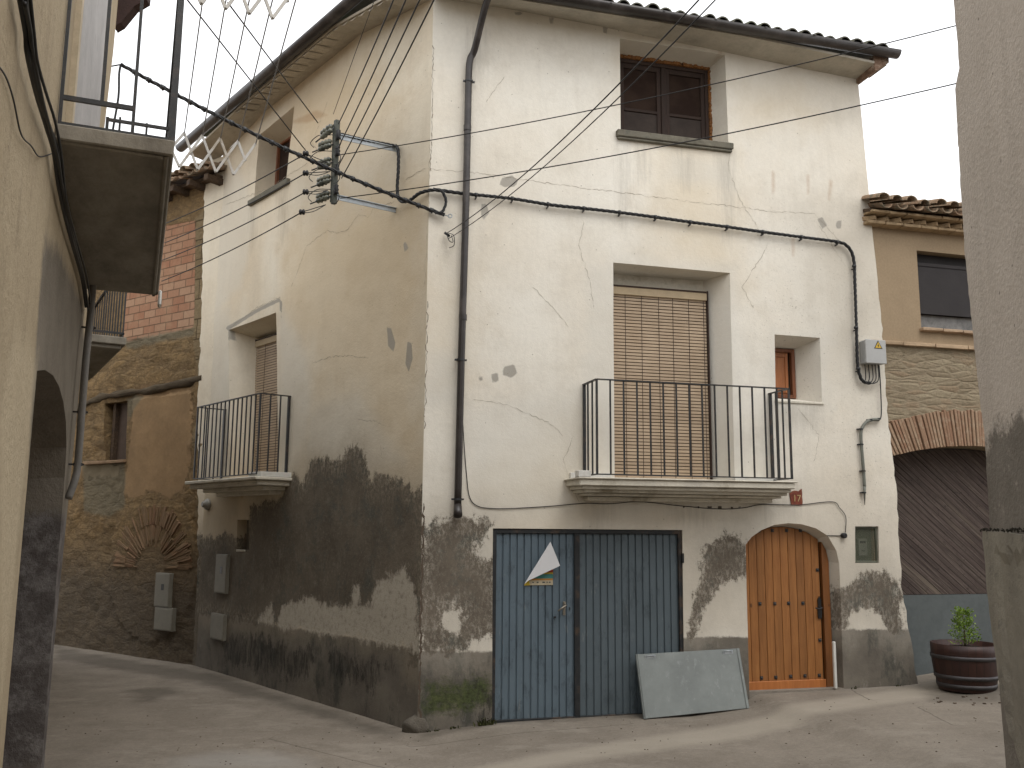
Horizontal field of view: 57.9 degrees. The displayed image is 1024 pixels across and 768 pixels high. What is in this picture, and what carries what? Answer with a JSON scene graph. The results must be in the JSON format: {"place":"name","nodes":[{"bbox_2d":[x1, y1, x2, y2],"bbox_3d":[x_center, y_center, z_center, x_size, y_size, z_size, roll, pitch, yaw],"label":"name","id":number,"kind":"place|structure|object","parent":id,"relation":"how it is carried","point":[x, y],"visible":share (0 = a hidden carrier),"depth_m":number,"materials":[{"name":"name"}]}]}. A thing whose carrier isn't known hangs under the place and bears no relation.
{"place":"outdoors","nodes":[
{"label":"outdoors","id":0,"kind":"place"},
{"bbox_2d":[44,644,1005,767],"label":"street","id":1,"kind":"structure","parent":0,"point":[118,703],"depth_m":8.54,"materials":[{"name":"concrete"}]},
{"bbox_2d":[0,0,183,767],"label":"house","id":2,"kind":"structure","parent":1,"relation":"on","point":[118,182],"depth_m":4.80,"materials":[{"name":"beige paint"}]},
{"bbox_2d":[0,67,51,157],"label":"stray wire","id":3,"kind":"object","parent":2,"relation":"attached to","point":[8,83],"visible":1,"depth_m":3.03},
{"bbox_2d":[17,0,86,307],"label":"wall cable","id":4,"kind":"object","parent":2,"relation":"attached to","point":[27,51],"depth_m":3.65,"materials":[{"name":"black rubber"}]},
{"bbox_2d":[24,0,84,289],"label":"wall cable","id":5,"kind":"object","parent":2,"relation":"attached to","point":[36,86],"depth_m":3.49,"materials":[{"name":"black rubber"}]},
{"bbox_2d":[22,1,88,310],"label":"wall cable","id":6,"kind":"object","parent":2,"relation":"attached to","point":[29,26],"depth_m":3.56,"materials":[{"name":"black rubber"}]},
{"bbox_2d":[28,0,90,303],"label":"wall cable","id":7,"kind":"object","parent":2,"relation":"attached to","point":[31,9],"depth_m":3.77,"materials":[{"name":"black rubber"}]},
{"bbox_2d":[66,0,107,126],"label":"balcony door","id":8,"kind":"structure","parent":2,"relation":"in","point":[85,79],"depth_m":5.66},
{"bbox_2d":[80,291,126,379],"bbox_3d":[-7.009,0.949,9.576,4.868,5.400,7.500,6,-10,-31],"label":"balcony","id":9,"kind":"structure","parent":2,"relation":"attached to","point":[105,350],"depth_m":9.67,"materials":[{"name":"concrete"}]},
{"bbox_2d":[173,132,255,174],"bbox_3d":[-2.391,-1.834,7.389,0.664,0.294,0.031,4,-9,-22],"label":"drying rack","id":10,"kind":"object","parent":2,"relation":"attached to","point":[210,152],"visible":0.93,"depth_m":7.38,"materials":[{"name":"white metal"}]},
{"bbox_2d":[184,5,202,132],"bbox_3d":[-2.206,-2.259,6.426,0.008,0.280,2.021,4,-9,-22],"label":"clothes line","id":11,"kind":"object","parent":10,"relation":"attached to","point":[193,66],"visible":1,"depth_m":6.48,"materials":[{"name":"white plastic"}]},
{"bbox_2d":[202,0,226,134],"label":"clothes line","id":12,"kind":"object","parent":10,"relation":"attached to","point":[214,68],"visible":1,"depth_m":6.51,"materials":[{"name":"white plastic"}]},
{"bbox_2d":[220,0,249,137],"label":"clothes line","id":13,"kind":"object","parent":10,"relation":"attached to","point":[235,69],"visible":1,"depth_m":6.54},
{"bbox_2d":[238,0,272,140],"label":"clothes line","id":14,"kind":"object","parent":10,"relation":"attached to","point":[255,70],"visible":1,"depth_m":6.57,"materials":[{"name":"white plastic"}]},
{"bbox_2d":[255,0,295,143],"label":"clothes line","id":15,"kind":"object","parent":10,"relation":"attached to","point":[276,69],"visible":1,"depth_m":6.55,"materials":[{"name":"white plastic"}]},
{"bbox_2d":[198,0,288,19],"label":"drying rack","id":16,"kind":"object","parent":2,"relation":"attached to","point":[248,10],"visible":1,"depth_m":5.58,"materials":[{"name":"white metal"}]},
{"bbox_2d":[54,161,226,664],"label":"brick house","id":17,"kind":"structure","parent":1,"relation":"on","point":[131,530],"depth_m":14.18,"materials":[{"name":"stone"}]},
{"bbox_2d":[82,403,127,464],"bbox_3d":[-6.401,0.743,14.824,1.240,1.200,0.233,-6,-11,35],"label":"shuttered window","id":18,"kind":"structure","parent":17,"relation":"in","point":[117,451],"depth_m":14.84,"materials":[{"name":"wood"}]},
{"bbox_2d":[154,572,173,607],"bbox_3d":[-5.030,2.981,13.392,0.342,0.481,0.111,-6,-11,35],"label":"meter cover","id":19,"kind":"object","parent":17,"relation":"attached to","point":[163,589],"visible":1,"depth_m":13.32,"materials":[{"name":"grey plastic"}]},
{"bbox_2d":[154,607,175,631],"bbox_3d":[-4.972,3.377,13.290,0.429,0.319,0.108,-6,-11,35],"label":"meter cover","id":20,"kind":"object","parent":17,"relation":"attached to","point":[164,619],"visible":0.96,"depth_m":13.21,"materials":[{"name":"grey metal"}]},
{"bbox_2d":[45,694,1000,767],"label":"street litter","id":21,"kind":"object","parent":1,"relation":"on","point":[665,721],"visible":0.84,"depth_m":8.62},
{"bbox_2d":[175,0,917,732],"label":"white house","id":22,"kind":"structure","parent":1,"relation":"on","point":[359,366],"depth_m":10.21,"materials":[{"name":"paint"}]},
{"bbox_2d":[201,498,210,509],"bbox_3d":[-4.311,1.692,13.005,0.100,0.167,0.170,8,-11,-40],"label":"round fitting","id":23,"kind":"object","parent":22,"relation":"attached to","point":[206,504],"visible":1,"depth_m":12.97,"materials":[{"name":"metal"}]},
{"bbox_2d":[210,613,226,640],"bbox_3d":[-3.910,3.237,12.341,0.068,0.335,0.423,8,-11,-40],"label":"meter cover","id":24,"kind":"object","parent":22,"relation":"attached to","point":[218,627],"visible":1,"depth_m":12.27,"materials":[{"name":"grey metal"}]},
{"bbox_2d":[214,554,230,593],"bbox_3d":[-3.889,2.547,12.425,0.071,0.513,0.358,8,-11,-40],"label":"meter cover","id":25,"kind":"object","parent":22,"relation":"attached to","point":[222,568],"visible":1,"depth_m":12.36,"materials":[{"name":"grey plastic"}]},
{"bbox_2d":[248,136,290,206],"bbox_3d":[-3.186,-3.038,12.750,0.392,1.100,1.183,8,-11,-40],"label":"side window","id":26,"kind":"structure","parent":22,"relation":"in","point":[282,157],"depth_m":13.04,"materials":[{"name":"brown wood"}]},
{"bbox_2d":[112,63,452,217],"bbox_3d":[-2.412,-2.474,9.370,3.655,1.413,0.264,1,-9,-7],"label":"aerial cable","id":27,"kind":"object","parent":22,"relation":"attached to","point":[162,87],"visible":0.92,"depth_m":9.34,"materials":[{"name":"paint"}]},
{"bbox_2d":[299,119,396,214],"bbox_3d":[-1.830,-2.172,9.777,0.487,1.206,1.284,-6,-11,38],"label":"insulator bracket","id":28,"kind":"object","parent":22,"relation":"attached to","point":[334,161],"visible":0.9,"depth_m":9.70,"materials":[{"name":"metal"}]},
{"bbox_2d":[162,213,298,280],"bbox_3d":[-3.215,-1.480,10.312,0.011,0.089,3.355,8,-12,-42],"label":"overhead wire","id":29,"kind":"object","parent":28,"relation":"attached to","point":[234,248],"visible":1,"depth_m":10.09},
{"bbox_2d":[162,193,302,260],"bbox_3d":[-3.212,-1.701,10.346,0.011,0.054,3.390,9,-12,-43],"label":"overhead wire","id":30,"kind":"object","parent":28,"relation":"attached to","point":[237,227],"visible":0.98,"depth_m":10.13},
{"bbox_2d":[164,174,302,242],"bbox_3d":[-3.199,-1.919,10.379,0.011,0.070,3.364,9,-12,-43],"label":"overhead wire","id":31,"kind":"object","parent":28,"relation":"attached to","point":[237,209],"visible":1,"depth_m":10.16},
{"bbox_2d":[166,155,302,223],"bbox_3d":[-3.209,-2.148,10.414,0.011,0.100,3.369,9,-12,-43],"label":"overhead wire","id":32,"kind":"object","parent":28,"relation":"attached to","point":[239,189],"visible":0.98,"depth_m":10.14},
{"bbox_2d":[187,0,305,150],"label":"overhead wire","id":33,"kind":"object","parent":28,"relation":"attached to","point":[243,71],"visible":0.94,"depth_m":7.32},
{"bbox_2d":[227,2,317,122],"bbox_3d":[-1.915,-2.574,7.724,0.010,0.679,3.304,1,-9,-2],"label":"overhead wire","id":34,"kind":"object","parent":28,"relation":"attached to","point":[271,60],"visible":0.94,"depth_m":7.26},
{"bbox_2d":[333,0,374,113],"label":"overhead wire","id":35,"kind":"object","parent":28,"relation":"attached to","point":[354,55],"visible":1,"depth_m":8.47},
{"bbox_2d":[338,0,393,123],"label":"overhead wire","id":36,"kind":"object","parent":28,"relation":"attached to","point":[368,58],"visible":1,"depth_m":7.21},
{"bbox_2d":[339,0,405,145],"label":"overhead wire","id":37,"kind":"object","parent":28,"relation":"attached to","point":[375,68],"visible":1,"depth_m":7.15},
{"bbox_2d":[338,0,419,164],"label":"overhead wire","id":38,"kind":"object","parent":28,"relation":"attached to","point":[383,75],"visible":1,"depth_m":7.05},
{"bbox_2d":[341,0,434,178],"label":"overhead wire","id":39,"kind":"object","parent":28,"relation":"attached to","point":[392,82],"visible":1,"depth_m":7.05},
{"bbox_2d":[340,132,446,213],"bbox_3d":[-1.242,-2.197,9.864,1.183,0.963,0.468,0,-9,5],"label":"feed cable","id":40,"kind":"object","parent":28,"relation":"attached to","point":[416,195],"visible":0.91,"depth_m":9.87,"materials":[{"name":"black rubber"}]},
{"bbox_2d":[340,83,955,198],"bbox_3d":[1.070,-2.130,8.166,6.036,0.259,0.010,-3,-9,22],"label":"overhead wire","id":41,"kind":"object","parent":28,"relation":"attached to","point":[661,146],"visible":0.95,"depth_m":8.03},
{"bbox_2d":[340,25,955,154],"bbox_3d":[1.085,-2.600,8.237,6.085,0.283,0.009,-3,-9,22],"label":"overhead wire","id":42,"kind":"object","parent":28,"relation":"attached to","point":[663,94],"visible":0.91,"depth_m":8.10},
{"bbox_2d":[444,232,454,247],"bbox_3d":[-0.648,-1.488,9.556,0.117,0.176,0.056,0,-9,0],"label":"wire anchor","id":43,"kind":"object","parent":22,"relation":"attached to","point":[447,235],"visible":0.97,"depth_m":9.54,"materials":[{"name":"paint"}]},
{"bbox_2d":[446,0,698,233],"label":"overhead wire","id":44,"kind":"object","parent":43,"relation":"attached to","point":[667,33],"visible":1,"depth_m":5.96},
{"bbox_2d":[450,0,715,237],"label":"overhead wire","id":45,"kind":"object","parent":43,"relation":"attached to","point":[604,110],"visible":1,"depth_m":5.90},
{"bbox_2d":[524,542,559,584],"bbox_3d":[0.303,1.816,9.357,0.362,0.436,0.076,3,-9,-15],"label":"torn poster","id":46,"kind":"object","parent":22,"relation":"attached to","point":[544,567],"visible":1,"depth_m":9.36,"materials":[{"name":"white paper"}]},
{"bbox_2d":[433,187,870,384],"bbox_3d":[1.643,-1.013,10.117,5.130,1.833,0.071,3,-9,-15],"label":"power cable","id":47,"kind":"object","parent":22,"relation":"attached to","point":[690,222],"visible":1,"depth_m":10.39,"materials":[{"name":"rubber"}]},
{"bbox_2d":[463,426,846,531],"bbox_3d":[1.612,0.957,9.837,4.395,1.206,0.007,3,-9,-15],"label":"thin cable","id":48,"kind":"object","parent":22,"relation":"attached to","point":[626,502],"visible":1,"depth_m":9.63,"materials":[{"name":"black rubber"}]},
{"bbox_2d":[616,54,733,152],"bbox_3d":[1.809,-3.248,10.682,1.423,1.184,0.397,3,-9,-15],"label":"upper window","id":49,"kind":"structure","parent":22,"relation":"in","point":[683,116],"depth_m":10.83,"materials":[{"name":"brown wood"}]},
{"bbox_2d":[746,527,833,689],"bbox_3d":[3.003,2.448,10.102,1.075,1.754,0.118,3,-9,-15],"label":"front door","id":50,"kind":"structure","parent":22,"relation":"in","point":[786,609],"depth_m":10.12,"materials":[{"name":"brown wood"}]},
{"bbox_2d":[789,489,802,504],"bbox_3d":[3.133,1.247,10.203,0.157,0.183,0.019,3,-9,-15],"label":"house number tile","id":51,"kind":"object","parent":22,"relation":"attached to","point":[796,498],"visible":0.97,"depth_m":10.20,"materials":[{"name":"ceramic"}]},
{"bbox_2d":[775,348,823,404],"bbox_3d":[3.194,-0.091,10.592,0.620,0.675,0.332,3,-9,-15],"label":"small window","id":52,"kind":"structure","parent":22,"relation":"in","point":[781,358],"depth_m":10.72,"materials":[{"name":"brown wood"}]},
{"bbox_2d":[827,533,846,537],"bbox_3d":[3.605,1.679,10.248,0.232,0.062,0.050,3,-9,-15],"label":"door buzzer","id":53,"kind":"object","parent":22,"relation":"attached to","point":[843,535],"depth_m":10.25,"materials":[{"name":"black plastic"}]},
{"bbox_2d":[855,526,877,562],"bbox_3d":[3.961,1.807,10.413,0.350,0.450,0.080,3,-9,-15],"label":"meter niche","id":54,"kind":"object","parent":22,"relation":"attached to","point":[863,552],"visible":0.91,"depth_m":10.42,"materials":[{"name":"green plastic"}]},
{"bbox_2d":[856,365,881,504],"bbox_3d":[4.089,0.571,10.540,0.336,1.602,0.058,3,-9,-15],"label":"conduit","id":55,"kind":"object","parent":22,"relation":"attached to","point":[861,444],"visible":1,"depth_m":10.47,"materials":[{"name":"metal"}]},
{"bbox_2d":[859,339,886,383],"bbox_3d":[4.160,-0.251,10.645,0.272,0.508,0.131,3,-9,-15],"label":"junction box","id":56,"kind":"object","parent":22,"relation":"attached to","point":[872,352],"visible":1,"depth_m":10.61,"materials":[{"name":"grey plastic"}]},
{"bbox_2d":[427,685,900,731],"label":"weeds","id":57,"kind":"object","parent":1,"relation":"on","point":[485,722],"visible":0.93,"depth_m":8.96,"materials":[{"name":"green plant"}]},
{"bbox_2d":[635,648,748,718],"bbox_3d":[1.849,3.055,9.460,1.168,0.636,0.223,3,-9,-15],"label":"metal panel","id":58,"kind":"object","parent":1,"relation":"on","point":[685,683],"visible":1,"depth_m":9.45,"materials":[{"name":"metal"}]},
{"bbox_2d":[832,641,836,688],"bbox_3d":[3.496,3.044,10.019,0.033,0.493,0.031,3,-9,-15],"label":"white pipe","id":59,"kind":"object","parent":1,"relation":"on","point":[834,663],"visible":1,"depth_m":10.01,"materials":[{"name":"plastic"}]},
{"bbox_2d":[861,192,992,675],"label":"stone house","id":60,"kind":"structure","parent":1,"relation":"on","point":[935,422],"depth_m":11.00,"materials":[{"name":"stone"}]},
{"bbox_2d":[917,254,972,330],"bbox_3d":[5.447,-1.095,11.337,1.260,0.970,0.120,3,-9,-15],"label":"window","id":61,"kind":"structure","parent":60,"relation":"in","point":[943,283],"depth_m":11.25,"materials":[{"name":"glass"}]},
{"bbox_2d":[930,639,998,693],"bbox_3d":[4.846,3.013,9.884,0.686,0.475,0.686,0,-9,0],"label":"barrel planter","id":62,"kind":"object","parent":1,"relation":"on","point":[969,668],"visible":0.97,"depth_m":9.63,"materials":[{"name":"wood"}]},
{"bbox_2d":[947,606,982,645],"bbox_3d":[4.856,2.606,9.922,0.339,0.452,0.343,-4,-10,29],"label":"shrub","id":63,"kind":"object","parent":62,"relation":"on","point":[965,612],"visible":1,"depth_m":9.91,"materials":[{"name":"green plant"}]},
{"bbox_2d":[954,0,1023,767],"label":"house","id":64,"kind":"structure","parent":1,"relation":"on","point":[989,91],"depth_m":3.49,"materials":[{"name":"paint"}]},
{"bbox_2d":[105,0,960,201],"label":"sky","id":65,"kind":"structure","parent":0,"point":[911,141],"materials":[{"name":"white"}]}
]}

